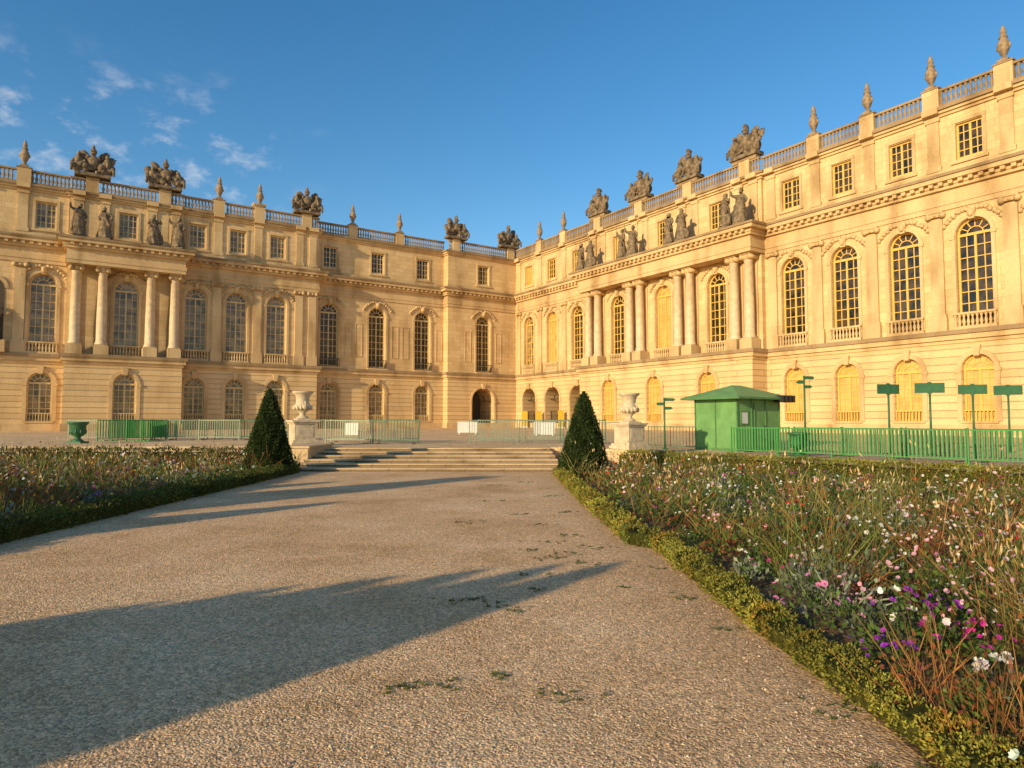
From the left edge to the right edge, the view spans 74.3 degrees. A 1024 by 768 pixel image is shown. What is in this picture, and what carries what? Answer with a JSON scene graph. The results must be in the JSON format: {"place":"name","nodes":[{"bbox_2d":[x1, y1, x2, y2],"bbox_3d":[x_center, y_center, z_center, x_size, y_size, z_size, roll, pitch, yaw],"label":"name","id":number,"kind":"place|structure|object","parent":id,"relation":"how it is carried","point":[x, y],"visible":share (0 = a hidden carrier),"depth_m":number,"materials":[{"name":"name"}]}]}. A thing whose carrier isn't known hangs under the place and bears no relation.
{"place":"outdoors","nodes":[
{"label":"outdoors","id":0,"kind":"place"},
{"bbox_2d":[0,465,930,767],"bbox_3d":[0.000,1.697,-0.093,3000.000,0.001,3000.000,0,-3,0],"label":"ground","id":1,"kind":"structure","parent":0,"point":[426,503],"depth_m":5.20,"materials":[{"name":"beige gravel"}]},
{"bbox_2d":[0,486,169,543],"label":"box hedge","id":2,"kind":"object","parent":1,"relation":"on","point":[20,527],"visible":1,"depth_m":11.02,"materials":[{"name":"green plant"}]},
{"bbox_2d":[0,446,244,451],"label":"terrace retaining wall","id":3,"kind":"structure","parent":1,"relation":"on","point":[154,447],"depth_m":26.80,"materials":[{"name":"stone"}]},
{"bbox_2d":[0,434,300,523],"bbox_3d":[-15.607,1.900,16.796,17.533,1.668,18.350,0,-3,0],"label":"flower bed","id":4,"kind":"object","parent":1,"relation":"on","point":[34,470],"visible":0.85,"depth_m":16.55,"materials":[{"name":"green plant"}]},
{"bbox_2d":[0,444,245,465],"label":"boxwood hedge","id":5,"kind":"object","parent":4,"relation":"on","point":[155,453],"visible":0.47,"depth_m":25.56,"materials":[{"name":"green plant"}]},
{"bbox_2d":[241,388,294,471],"bbox_3d":[-7.836,1.521,21.871,1.695,2.768,1.708,0,-3,-4],"label":"topiary yew","id":6,"kind":"object","parent":4,"relation":"on","point":[269,427],"visible":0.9,"depth_m":21.50,"materials":[{"name":"green plant"}]},
{"bbox_2d":[151,461,301,503],"bbox_3d":[-7.210,2.543,18.187,0.655,0.593,8.732,0,-3,0],"label":"box hedge","id":7,"kind":"object","parent":1,"relation":"on","point":[187,490],"visible":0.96,"depth_m":16.68,"materials":[{"name":"green plant"}]},
{"bbox_2d":[289,443,563,470],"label":"stone steps","id":8,"kind":"structure","parent":1,"relation":"on","point":[316,457],"depth_m":24.45,"materials":[{"name":"beige stone"}]},
{"bbox_2d":[551,466,645,536],"bbox_3d":[1.599,2.428,15.720,0.579,0.420,12.040,0,-3,-1],"label":"box hedge","id":9,"kind":"object","parent":1,"relation":"on","point":[598,505],"visible":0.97,"depth_m":12.47,"materials":[{"name":"green plant"}]},
{"bbox_2d":[618,521,663,547],"bbox_3d":[1.819,2.088,9.406,0.610,0.339,0.863,0,-3,0],"label":"box hedge","id":10,"kind":"object","parent":1,"relation":"on","point":[638,535],"visible":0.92,"depth_m":9.29,"materials":[{"name":"green plant"}]},
{"bbox_2d":[383,481,936,767],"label":"weeds","id":11,"kind":"object","parent":1,"relation":"on","point":[406,686],"visible":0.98,"depth_m":4.53,"materials":[{"name":"green plant"}]},
{"bbox_2d":[0,428,1023,472],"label":"terrace ground","id":12,"kind":"structure","parent":0,"point":[440,438],"depth_m":34.40,"materials":[{"name":"beige gravel"}]},
{"bbox_2d":[66,422,89,443],"bbox_3d":[-20.500,2.293,31.922,0.924,1.012,0.910,0,-3,0],"label":"cast iron planter","id":13,"kind":"object","parent":12,"relation":"on","point":[77,430],"visible":1,"depth_m":31.68,"materials":[{"name":"green paint"}]},
{"bbox_2d":[68,419,111,440],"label":"crowd barrier","id":14,"kind":"object","parent":12,"relation":"on","point":[69,420],"visible":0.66,"depth_m":36.00,"materials":[{"name":"metal"}]},
{"bbox_2d":[97,419,143,441],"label":"crowd barrier","id":15,"kind":"object","parent":12,"relation":"on","point":[98,420],"visible":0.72,"depth_m":34.34,"materials":[{"name":"green metal"}]},
{"bbox_2d":[109,419,151,440],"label":"crowd barrier","id":16,"kind":"object","parent":12,"relation":"on","point":[123,430],"visible":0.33,"depth_m":36.03,"materials":[{"name":"green metal"}]},
{"bbox_2d":[111,419,155,441],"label":"crowd barrier","id":17,"kind":"object","parent":12,"relation":"on","point":[125,429],"visible":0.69,"depth_m":34.83,"materials":[{"name":"green metal"}]},
{"bbox_2d":[118,419,161,439],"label":"crowd barrier","id":18,"kind":"object","parent":12,"relation":"on","point":[124,427],"visible":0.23,"depth_m":37.66,"materials":[{"name":"green metal"}]},
{"bbox_2d":[126,419,166,440],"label":"crowd barrier","id":19,"kind":"object","parent":12,"relation":"on","point":[142,431],"visible":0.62,"depth_m":35.01,"materials":[{"name":"green metal"}]},
{"bbox_2d":[140,419,176,440],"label":"crowd barrier","id":20,"kind":"object","parent":12,"relation":"on","point":[158,433],"visible":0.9,"depth_m":35.64,"materials":[{"name":"green metal"}]},
{"bbox_2d":[152,419,196,440],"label":"crowd barrier","id":21,"kind":"object","parent":12,"relation":"on","point":[179,427],"visible":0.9,"depth_m":36.40,"materials":[{"name":"metal"}]},
{"bbox_2d":[166,419,207,438],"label":"crowd barrier","id":22,"kind":"object","parent":12,"relation":"on","point":[188,428],"visible":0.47,"depth_m":37.99,"materials":[{"name":"green metal"}]},
{"bbox_2d":[198,419,239,439],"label":"crowd barrier","id":23,"kind":"object","parent":12,"relation":"on","point":[219,425],"visible":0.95,"depth_m":36.37,"materials":[{"name":"metal"}]},
{"bbox_2d":[214,419,247,438],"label":"crowd barrier","id":24,"kind":"object","parent":12,"relation":"on","point":[225,429],"visible":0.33,"depth_m":38.03,"materials":[{"name":"green metal"}]},
{"bbox_2d":[241,419,254,439],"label":"crowd barrier","id":25,"kind":"object","parent":12,"relation":"on","point":[244,428],"visible":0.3,"depth_m":36.57,"materials":[{"name":"green metal"}]},
{"bbox_2d":[286,391,319,444],"bbox_3d":[-8.950,1.613,28.855,1.178,2.603,1.178,2,-4,-33],"label":"stone vase on pedestal","id":26,"kind":"object","parent":12,"relation":"on","point":[302,427],"visible":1,"depth_m":28.55,"materials":[{"name":"white stone"}]},
{"bbox_2d":[285,419,324,439],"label":"crowd barrier","id":27,"kind":"object","parent":12,"relation":"on","point":[317,425],"visible":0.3,"depth_m":36.66,"materials":[{"name":"metal"}]},
{"bbox_2d":[325,419,370,443],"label":"crowd barrier","id":28,"kind":"object","parent":12,"relation":"on","point":[345,430],"visible":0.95,"depth_m":31.92,"materials":[{"name":"metal"}]},
{"bbox_2d":[330,419,371,441],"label":"crowd barrier","id":29,"kind":"object","parent":12,"relation":"on","point":[352,428],"visible":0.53,"depth_m":33.49,"materials":[{"name":"metal"}]},
{"bbox_2d":[373,419,417,442],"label":"crowd barrier","id":30,"kind":"object","parent":12,"relation":"on","point":[390,431],"visible":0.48,"depth_m":33.27,"materials":[{"name":"metal"}]},
{"bbox_2d":[372,419,419,443],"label":"crowd barrier","id":31,"kind":"object","parent":12,"relation":"on","point":[418,420],"visible":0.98,"depth_m":31.01,"materials":[{"name":"grey metal"}]},
{"bbox_2d":[457,422,476,433],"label":"white hoarding panel","id":32,"kind":"object","parent":12,"relation":"on","point":[463,427],"visible":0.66,"depth_m":49.86,"materials":[{"name":"white plastic"}]},
{"bbox_2d":[469,419,517,443],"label":"crowd barrier","id":33,"kind":"object","parent":12,"relation":"on","point":[493,430],"visible":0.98,"depth_m":31.04,"materials":[{"name":"metal"}]},
{"bbox_2d":[478,419,521,441],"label":"crowd barrier","id":34,"kind":"object","parent":12,"relation":"on","point":[495,432],"visible":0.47,"depth_m":34.03,"materials":[{"name":"metal"}]},
{"bbox_2d":[0,57,1023,437],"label":"palace","id":35,"kind":"structure","parent":12,"relation":"on","point":[850,273],"depth_m":64.49,"materials":[{"name":"stone"}]},
{"bbox_2d":[19,140,30,166],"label":"stone urn","id":36,"kind":"object","parent":35,"relation":"on","point":[24,155],"visible":1,"depth_m":62.78,"materials":[{"name":"beige stone"}]},
{"bbox_2d":[68,201,87,236],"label":"statue","id":37,"kind":"object","parent":35,"relation":"on","point":[78,225],"visible":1,"depth_m":62.90,"materials":[{"name":"stone"}]},
{"bbox_2d":[70,145,116,181],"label":"stone trophy","id":38,"kind":"object","parent":35,"relation":"on","point":[101,167],"visible":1,"depth_m":65.45,"materials":[{"name":"beige stone"}]},
{"bbox_2d":[96,207,113,239],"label":"statue","id":39,"kind":"object","parent":35,"relation":"on","point":[104,229],"visible":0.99,"depth_m":64.11,"materials":[{"name":"stone"}]},
{"bbox_2d":[145,214,162,245],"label":"statue","id":40,"kind":"object","parent":35,"relation":"on","point":[154,237],"visible":1,"depth_m":66.36,"materials":[{"name":"stone"}]},
{"bbox_2d":[143,159,185,193],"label":"stone trophy","id":41,"kind":"object","parent":35,"relation":"on","point":[157,177],"visible":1,"depth_m":68.78,"materials":[{"name":"beige stone"}]},
{"bbox_2d":[168,217,185,248],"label":"statue","id":42,"kind":"object","parent":35,"relation":"on","point":[177,237],"visible":1,"depth_m":67.54,"materials":[{"name":"stone"}]},
{"bbox_2d":[215,176,223,199],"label":"stone urn","id":43,"kind":"object","parent":35,"relation":"on","point":[219,189],"visible":1,"depth_m":72.04,"materials":[{"name":"beige stone"}]},
{"bbox_2d":[256,184,263,205],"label":"stone urn","id":44,"kind":"object","parent":35,"relation":"on","point":[259,196],"visible":1,"depth_m":74.31,"materials":[{"name":"beige stone"}]},
{"bbox_2d":[291,187,322,217],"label":"stone trophy","id":45,"kind":"object","parent":35,"relation":"on","point":[311,204],"visible":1,"depth_m":77.04,"materials":[{"name":"grey stone"}]},
{"bbox_2d":[349,205,355,224],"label":"stone urn","id":46,"kind":"object","parent":35,"relation":"on","point":[352,215],"visible":1,"depth_m":81.36,"materials":[{"name":"beige stone"}]},
{"bbox_2d":[396,213,402,232],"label":"stone urn","id":47,"kind":"object","parent":35,"relation":"on","point":[399,224],"visible":1,"depth_m":84.72,"materials":[{"name":"beige stone"}]},
{"bbox_2d":[444,215,469,241],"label":"stone trophy","id":48,"kind":"object","parent":35,"relation":"on","point":[455,230],"visible":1,"depth_m":87.62,"materials":[{"name":"grey stone"}]},
{"bbox_2d":[497,225,521,249],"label":"stone trophy","id":49,"kind":"object","parent":35,"relation":"on","point":[508,239],"visible":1,"depth_m":92.10,"materials":[{"name":"grey stone"}]},
{"bbox_2d":[536,221,541,239],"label":"stone urn","id":50,"kind":"object","parent":35,"relation":"on","point":[539,231],"visible":0.99,"depth_m":88.17,"materials":[{"name":"beige stone"}]},
{"bbox_2d":[560,211,566,230],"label":"stone urn","id":51,"kind":"object","parent":35,"relation":"on","point":[563,221],"visible":0.99,"depth_m":83.92,"materials":[{"name":"beige stone"}]},
{"bbox_2d":[576,243,584,270],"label":"statue","id":52,"kind":"object","parent":35,"relation":"on","point":[581,261],"visible":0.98,"depth_m":77.13,"materials":[{"name":"stone"}]},
{"bbox_2d":[584,240,596,267],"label":"statue","id":53,"kind":"object","parent":35,"relation":"on","point":[590,260],"visible":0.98,"depth_m":75.86,"materials":[{"name":"stone"}]},
{"bbox_2d":[585,188,610,217],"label":"stone trophy","id":54,"kind":"object","parent":35,"relation":"on","point":[598,203],"visible":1,"depth_m":77.95,"materials":[{"name":"grey stone"}]},
{"bbox_2d":[616,228,626,258],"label":"statue","id":55,"kind":"object","parent":35,"relation":"on","point":[620,254],"visible":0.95,"depth_m":71.55,"materials":[{"name":"stone"}]},
{"bbox_2d":[624,225,637,255],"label":"statue","id":56,"kind":"object","parent":35,"relation":"on","point":[632,247],"visible":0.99,"depth_m":70.24,"materials":[{"name":"stone"}]},
{"bbox_2d":[624,170,653,202],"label":"stone trophy","id":57,"kind":"object","parent":35,"relation":"on","point":[641,187],"visible":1,"depth_m":72.28,"materials":[{"name":"beige stone"}]},
{"bbox_2d":[663,213,673,244],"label":"statue","id":58,"kind":"object","parent":35,"relation":"on","point":[668,234],"visible":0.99,"depth_m":65.87,"materials":[{"name":"stone"}]},
{"bbox_2d":[674,209,689,241],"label":"statue","id":59,"kind":"object","parent":35,"relation":"on","point":[682,231],"visible":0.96,"depth_m":64.56,"materials":[{"name":"stone"}]},
{"bbox_2d":[672,149,703,184],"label":"stone trophy","id":60,"kind":"object","parent":35,"relation":"on","point":[689,167],"visible":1,"depth_m":66.70,"materials":[{"name":"beige stone"}]},
{"bbox_2d":[718,193,731,228],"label":"statue","id":61,"kind":"object","parent":35,"relation":"on","point":[726,215],"visible":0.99,"depth_m":60.21,"materials":[{"name":"stone"}]},
{"bbox_2d":[729,186,747,224],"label":"statue","id":62,"kind":"object","parent":35,"relation":"on","point":[740,211],"visible":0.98,"depth_m":58.95,"materials":[{"name":"stone"}]},
{"bbox_2d":[726,124,764,162],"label":"stone trophy","id":63,"kind":"object","parent":35,"relation":"on","point":[747,144],"visible":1,"depth_m":60.99,"materials":[{"name":"beige stone"}]},
{"bbox_2d":[808,105,818,135],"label":"stone urn","id":64,"kind":"object","parent":35,"relation":"on","point":[813,122],"visible":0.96,"depth_m":55.79,"materials":[{"name":"beige stone"}]},
{"bbox_2d":[861,83,872,114],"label":"stone urn","id":65,"kind":"object","parent":35,"relation":"on","point":[867,99],"visible":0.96,"depth_m":52.04,"materials":[{"name":"beige stone"}]},
{"bbox_2d":[924,56,936,90],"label":"stone urn","id":66,"kind":"object","parent":35,"relation":"on","point":[930,75],"visible":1,"depth_m":48.21,"materials":[{"name":"beige stone"}]},
{"bbox_2d":[996,25,1010,63],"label":"stone urn","id":67,"kind":"object","parent":35,"relation":"on","point":[1003,46],"visible":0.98,"depth_m":44.47,"materials":[{"name":"beige stone"}]},
{"bbox_2d":[521,411,526,427],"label":"yellow information board","id":68,"kind":"object","parent":12,"relation":"on","point":[524,415],"visible":0.83,"depth_m":88.50,"materials":[{"name":"paint"}]},
{"bbox_2d":[536,411,541,421],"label":"yellow information board","id":69,"kind":"object","parent":12,"relation":"on","point":[538,415],"visible":0.55,"depth_m":85.85,"materials":[{"name":"paint"}]},
{"bbox_2d":[519,419,566,443],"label":"crowd barrier","id":70,"kind":"object","parent":12,"relation":"on","point":[540,428],"visible":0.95,"depth_m":31.39,"materials":[{"name":"metal"}]},
{"bbox_2d":[533,422,555,435],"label":"white hoarding panel","id":71,"kind":"object","parent":12,"relation":"on","point":[537,427],"visible":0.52,"depth_m":45.83,"materials":[{"name":"white plastic"}]},
{"bbox_2d":[525,419,568,441],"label":"crowd barrier","id":72,"kind":"object","parent":12,"relation":"on","point":[550,428],"visible":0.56,"depth_m":34.21,"materials":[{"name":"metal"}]},
{"bbox_2d":[557,410,564,427],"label":"yellow information board","id":73,"kind":"object","parent":12,"relation":"on","point":[561,414],"visible":0.64,"depth_m":82.01,"materials":[{"name":"paint"}]},
{"bbox_2d":[560,419,605,442],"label":"crowd barrier","id":74,"kind":"object","parent":12,"relation":"on","point":[599,425],"visible":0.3,"depth_m":32.96,"materials":[{"name":"grey metal"}]},
{"bbox_2d":[596,422,640,441],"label":"crowd barrier","id":75,"kind":"object","parent":12,"relation":"on","point":[606,430],"visible":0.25,"depth_m":32.77,"materials":[{"name":"metal"}]},
{"bbox_2d":[609,393,649,450],"bbox_3d":[4.750,1.642,27.351,1.153,2.548,1.153,2,-4,-33],"label":"stone vase on pedestal","id":76,"kind":"object","parent":12,"relation":"on","point":[630,429],"visible":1,"depth_m":27.07,"materials":[{"name":"white stone"}]},
{"bbox_2d":[656,398,674,449],"bbox_3d":[7.160,1.896,31.443,0.920,2.500,0.304,0,-3,0],"label":"signpost","id":77,"kind":"object","parent":12,"relation":"on","point":[663,402],"visible":0.79,"depth_m":31.46,"materials":[{"name":"green metal"}]},
{"bbox_2d":[648,426,696,449],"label":"crowd barrier","id":78,"kind":"object","parent":12,"relation":"on","point":[673,435],"visible":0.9,"depth_m":31.77,"materials":[{"name":"green paint"}]},
{"bbox_2d":[680,385,794,451],"bbox_3d":[10.699,1.687,31.989,4.020,3.250,3.470,2,-4,-33],"label":"green ticket kiosk","id":79,"kind":"object","parent":12,"relation":"on","point":[719,413],"visible":0.86,"depth_m":31.12,"materials":[{"name":"metal"}]},
{"bbox_2d":[730,427,778,454],"bbox_3d":[9.762,2.288,27.263,0.600,1.130,2.240,2,-4,-34],"label":"crowd barrier","id":80,"kind":"object","parent":12,"relation":"on","point":[761,428],"visible":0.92,"depth_m":27.29,"materials":[{"name":"green paint"}]},
{"bbox_2d":[743,426,789,453],"bbox_3d":[10.872,2.381,28.945,0.600,1.130,2.240,2,-4,-34],"label":"crowd barrier","id":81,"kind":"object","parent":12,"relation":"on","point":[770,440],"visible":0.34,"depth_m":28.74,"materials":[{"name":"green paint"}]},
{"bbox_2d":[787,432,809,456],"bbox_3d":[11.000,2.319,25.912,0.840,0.920,0.827,0,-3,0],"label":"cast iron planter","id":82,"kind":"object","parent":12,"relation":"on","point":[794,435],"visible":0.67,"depth_m":25.70,"materials":[{"name":"green paint"}]},
{"bbox_2d":[776,427,831,458],"bbox_3d":[10.972,2.188,25.451,0.600,1.130,2.240,2,-4,-35],"label":"crowd barrier","id":83,"kind":"object","parent":12,"relation":"on","point":[804,440],"visible":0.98,"depth_m":25.39,"materials":[{"name":"green paint"}]},
{"bbox_2d":[796,376,813,451],"bbox_3d":[12.959,1.365,29.782,0.920,3.450,0.304,1,-3,-11],"label":"signpost","id":84,"kind":"object","parent":12,"relation":"on","point":[803,382],"visible":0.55,"depth_m":29.80,"materials":[{"name":"green metal"}]},
{"bbox_2d":[793,427,842,456],"bbox_3d":[12.152,2.269,26.920,0.600,1.130,2.240,2,-4,-27],"label":"crowd barrier","id":85,"kind":"object","parent":12,"relation":"on","point":[812,438],"visible":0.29,"depth_m":27.12,"materials":[{"name":"green paint"}]},
{"bbox_2d":[831,427,894,460],"bbox_3d":[12.208,2.088,23.631,0.600,1.130,2.240,2,-4,-32],"label":"crowd barrier","id":86,"kind":"object","parent":12,"relation":"on","point":[865,429],"visible":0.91,"depth_m":23.58,"materials":[{"name":"green paint"}]},
{"bbox_2d":[842,427,907,458],"bbox_3d":[13.358,2.161,24.963,0.600,1.130,2.240,3,-4,-42],"label":"crowd barrier","id":87,"kind":"object","parent":12,"relation":"on","point":[871,441],"visible":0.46,"depth_m":25.00,"materials":[{"name":"green paint"}]},
{"bbox_2d":[877,383,898,452],"bbox_3d":[15.600,1.480,27.961,1.040,3.020,0.304,1,-3,-13],"label":"signpost","id":88,"kind":"object","parent":12,"relation":"on","point":[887,389],"visible":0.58,"depth_m":27.97,"materials":[{"name":"green metal"}]},
{"bbox_2d":[914,382,944,454],"bbox_3d":[16.700,1.425,26.962,1.040,3.020,0.304,-1,-3,19],"label":"signpost","id":89,"kind":"object","parent":12,"relation":"on","point":[929,388],"visible":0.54,"depth_m":26.97,"materials":[{"name":"green metal"}]},
{"bbox_2d":[891,428,967,464],"bbox_3d":[13.390,1.986,21.777,0.600,1.130,2.240,2,-4,-35],"label":"crowd barrier","id":90,"kind":"object","parent":12,"relation":"on","point":[956,443],"visible":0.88,"depth_m":21.70,"materials":[{"name":"green paint"}]},
{"bbox_2d":[900,427,967,461],"bbox_3d":[14.481,2.065,23.215,0.600,1.130,2.240,2,-4,-29],"label":"crowd barrier","id":91,"kind":"object","parent":12,"relation":"on","point":[931,443],"visible":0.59,"depth_m":23.26,"materials":[{"name":"green paint"}]},
{"bbox_2d":[958,384,986,453],"bbox_3d":[19.300,1.497,28.261,1.040,3.020,0.304,-1,-3,20],"label":"signpost","id":92,"kind":"object","parent":12,"relation":"on","point":[972,389],"visible":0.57,"depth_m":28.27,"materials":[{"name":"green metal"}]},
{"bbox_2d":[967,428,1023,465],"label":"crowd barrier","id":93,"kind":"object","parent":12,"relation":"on","point":[992,442],"visible":0.95,"depth_m":20.25,"materials":[{"name":"green paint"}]},
{"bbox_2d":[974,428,1023,462],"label":"crowd barrier","id":94,"kind":"object","parent":12,"relation":"on","point":[975,444],"visible":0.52,"depth_m":21.96,"materials":[{"name":"green paint"}]},
{"bbox_2d":[993,385,1022,452],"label":"signpost","id":95,"kind":"object","parent":12,"relation":"on","point":[1007,390],"visible":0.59,"depth_m":28.96,"materials":[{"name":"green metal"}]},
{"bbox_2d":[0,0,1023,257],"label":"sky","id":96,"kind":"structure","parent":0,"point":[493,115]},
{"bbox_2d":[561,434,1023,767],"bbox_3d":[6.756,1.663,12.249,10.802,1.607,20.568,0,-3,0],"label":"flower bed","id":97,"kind":"object","parent":0,"point":[985,700],"visible":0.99,"depth_m":7.12,"materials":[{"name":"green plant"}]},
{"bbox_2d":[557,391,610,476],"bbox_3d":[2.196,1.535,20.857,1.708,2.630,1.695,1,-3,-14],"label":"topiary yew","id":98,"kind":"object","parent":97,"relation":"on","point":[584,433],"visible":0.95,"depth_m":20.47,"materials":[{"name":"green plant"}]},
{"bbox_2d":[649,530,793,632],"bbox_3d":[2.063,1.987,7.276,0.491,0.303,3.823,0,-3,0],"label":"box hedge","id":99,"kind":"object","parent":97,"relation":"on","point":[743,602],"visible":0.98,"depth_m":6.55,"materials":[{"name":"green plant"}]},
{"bbox_2d":[617,447,1023,492],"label":"boxwood hedge","id":100,"kind":"object","parent":97,"relation":"on","point":[837,465],"visible":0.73,"depth_m":18.54,"materials":[{"name":"green plant"}]},
{"bbox_2d":[755,609,1023,767],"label":"box hedge","id":101,"kind":"object","parent":97,"relation":"on","point":[811,652],"visible":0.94,"depth_m":3.85,"materials":[{"name":"green plant"}]},
{"label":"lawn","id":102,"kind":"structure","parent":0,"visible":0},
{"bbox_2d":[627,466,1023,498],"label":"lawn grass","id":103,"kind":"structure","parent":102,"relation":"on","point":[882,483],"depth_m":16.82,"materials":[{"name":"green plant"}]}
]}

